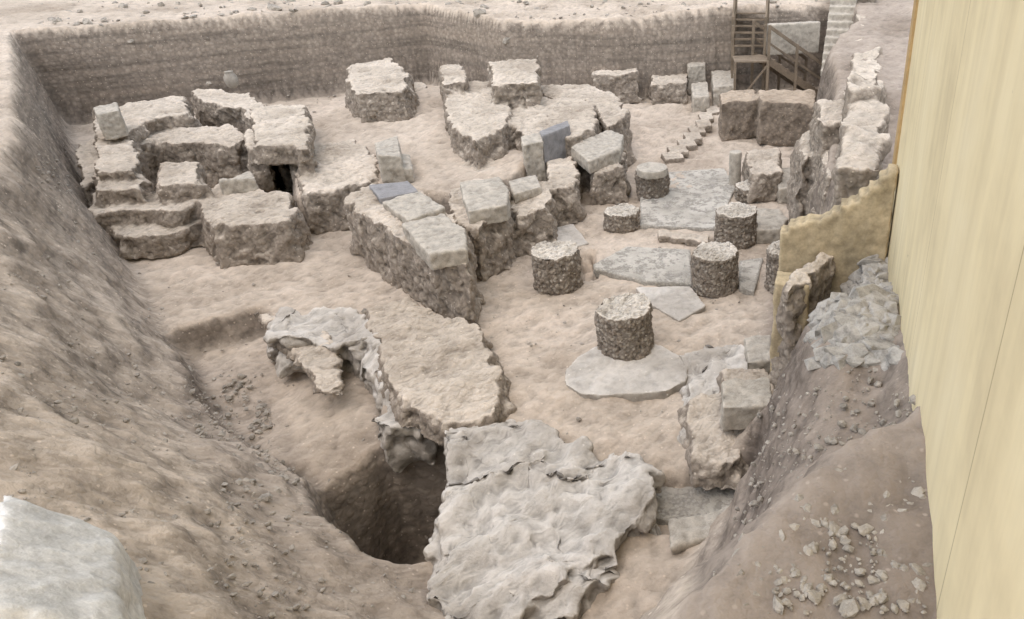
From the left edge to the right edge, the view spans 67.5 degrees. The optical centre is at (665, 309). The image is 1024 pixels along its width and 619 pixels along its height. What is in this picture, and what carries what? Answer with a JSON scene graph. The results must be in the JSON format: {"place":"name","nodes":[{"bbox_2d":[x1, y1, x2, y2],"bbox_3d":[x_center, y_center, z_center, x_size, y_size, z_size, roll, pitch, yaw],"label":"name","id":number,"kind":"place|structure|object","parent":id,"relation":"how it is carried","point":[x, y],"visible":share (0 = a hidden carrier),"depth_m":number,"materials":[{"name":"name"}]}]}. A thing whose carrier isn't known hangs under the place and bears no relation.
{"place":"outdoors","nodes":[
{"label":"outdoors","id":0,"kind":"place"},
{"bbox_2d":[0,0,936,618],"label":"ground","id":1,"kind":"structure","parent":0,"point":[66,76],"depth_m":10.46,"materials":[{"name":"beige soil"}]},
{"bbox_2d":[0,495,145,618],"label":"block","id":2,"kind":"structure","parent":1,"relation":"on","point":[54,565],"depth_m":3.88,"materials":[{"name":"grey stone"}]},
{"bbox_2d":[223,70,238,87],"bbox_3d":[-12.667,-6.704,21.712,0.380,0.470,0.380,-2,30,0],"label":"jar","id":3,"kind":"object","parent":1,"relation":"on","point":[230,78],"visible":1,"depth_m":21.60,"materials":[{"name":"beige ceramic"}]},
{"bbox_2d":[274,164,289,189],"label":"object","id":4,"kind":"object","parent":1,"relation":"on","point":[280,180],"visible":0.07,"depth_m":17.04,"materials":[{"name":"black"}]},
{"bbox_2d":[93,62,790,554],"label":"stone blocks","id":5,"kind":"structure","parent":1,"relation":"on","point":[435,236],"depth_m":13.27,"materials":[{"name":"stone"}]},
{"bbox_2d":[75,57,843,490],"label":"ruined stone walls","id":6,"kind":"structure","parent":1,"relation":"on","point":[149,185],"depth_m":14.42,"materials":[{"name":"beige stone"}]},
{"bbox_2d":[0,0,933,618],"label":"pebbles","id":7,"kind":"object","parent":1,"relation":"on","point":[850,606],"visible":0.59,"depth_m":5.77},
{"bbox_2d":[369,121,570,203],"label":"dark stones","id":8,"kind":"object","parent":1,"relation":"on","point":[553,140],"visible":0.51,"depth_m":15.98,"materials":[{"name":"grey stone"}]},
{"bbox_2d":[263,306,746,618],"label":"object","id":9,"kind":"object","parent":1,"relation":"on","point":[537,519],"visible":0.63,"depth_m":8.04,"materials":[{"name":"grey stone"}]},
{"bbox_2d":[557,224,704,401],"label":"stone slabs","id":10,"kind":"structure","parent":1,"relation":"on","point":[658,372],"depth_m":10.42,"materials":[{"name":"grey stone"}]},
{"bbox_2d":[531,169,779,360],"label":"columns","id":11,"kind":"structure","parent":1,"relation":"on","point":[623,325],"depth_m":12.28,"materials":[{"name":"grey stone"}]},
{"bbox_2d":[593,168,762,524],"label":"paving","id":12,"kind":"structure","parent":1,"relation":"on","point":[700,201],"depth_m":13.42,"materials":[{"name":"grey stone"}]},
{"bbox_2d":[657,105,719,246],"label":"stones","id":13,"kind":"object","parent":1,"relation":"on","point":[691,140],"visible":0.98,"depth_m":18.52,"materials":[{"name":"beige stone"}]},
{"bbox_2d":[637,150,741,185],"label":"column stones","id":14,"kind":"object","parent":1,"relation":"on","point":[650,170],"depth_m":15.82,"materials":[{"name":"stone"}]},
{"bbox_2d":[718,89,816,146],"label":"stone blocks","id":15,"kind":"structure","parent":1,"relation":"on","point":[775,117],"depth_m":19.10,"materials":[{"name":"brown stone"}]},
{"bbox_2d":[731,0,821,96],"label":"wooden staircase","id":16,"kind":"structure","parent":1,"relation":"on","point":[768,63],"depth_m":22.55,"materials":[{"name":"brown wood"}]},
{"bbox_2d":[766,0,856,74],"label":"stone steps","id":17,"kind":"structure","parent":1,"relation":"on","point":[805,35],"depth_m":22.46,"materials":[{"name":"stone"}]},
{"bbox_2d":[770,164,898,371],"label":"retaining wall","id":18,"kind":"structure","parent":1,"relation":"on","point":[849,233],"depth_m":9.39,"materials":[{"name":"beige stone"}]},
{"bbox_2d":[803,251,903,370],"bbox_3d":[2.314,-0.085,9.473,1.187,2.660,6.526,4,30,9],"label":"rubble heap","id":19,"kind":"object","parent":1,"relation":"on","point":[860,309],"visible":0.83,"depth_m":6.76,"materials":[{"name":"grey stone"}]},
{"bbox_2d":[830,0,892,208],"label":"stone wall","id":20,"kind":"structure","parent":1,"relation":"on","point":[864,146],"depth_m":11.41,"materials":[{"name":"beige stone"}]},
{"bbox_2d":[887,0,1023,618],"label":"yellow wall","id":21,"kind":"structure","parent":1,"relation":"on","point":[955,245],"depth_m":3.48,"materials":[{"name":"beige wood"}]},
{"bbox_2d":[892,0,918,163],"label":"wooden post","id":22,"kind":"object","parent":21,"relation":"attached to","point":[906,73],"depth_m":9.21,"materials":[{"name":"paint"}]}
]}

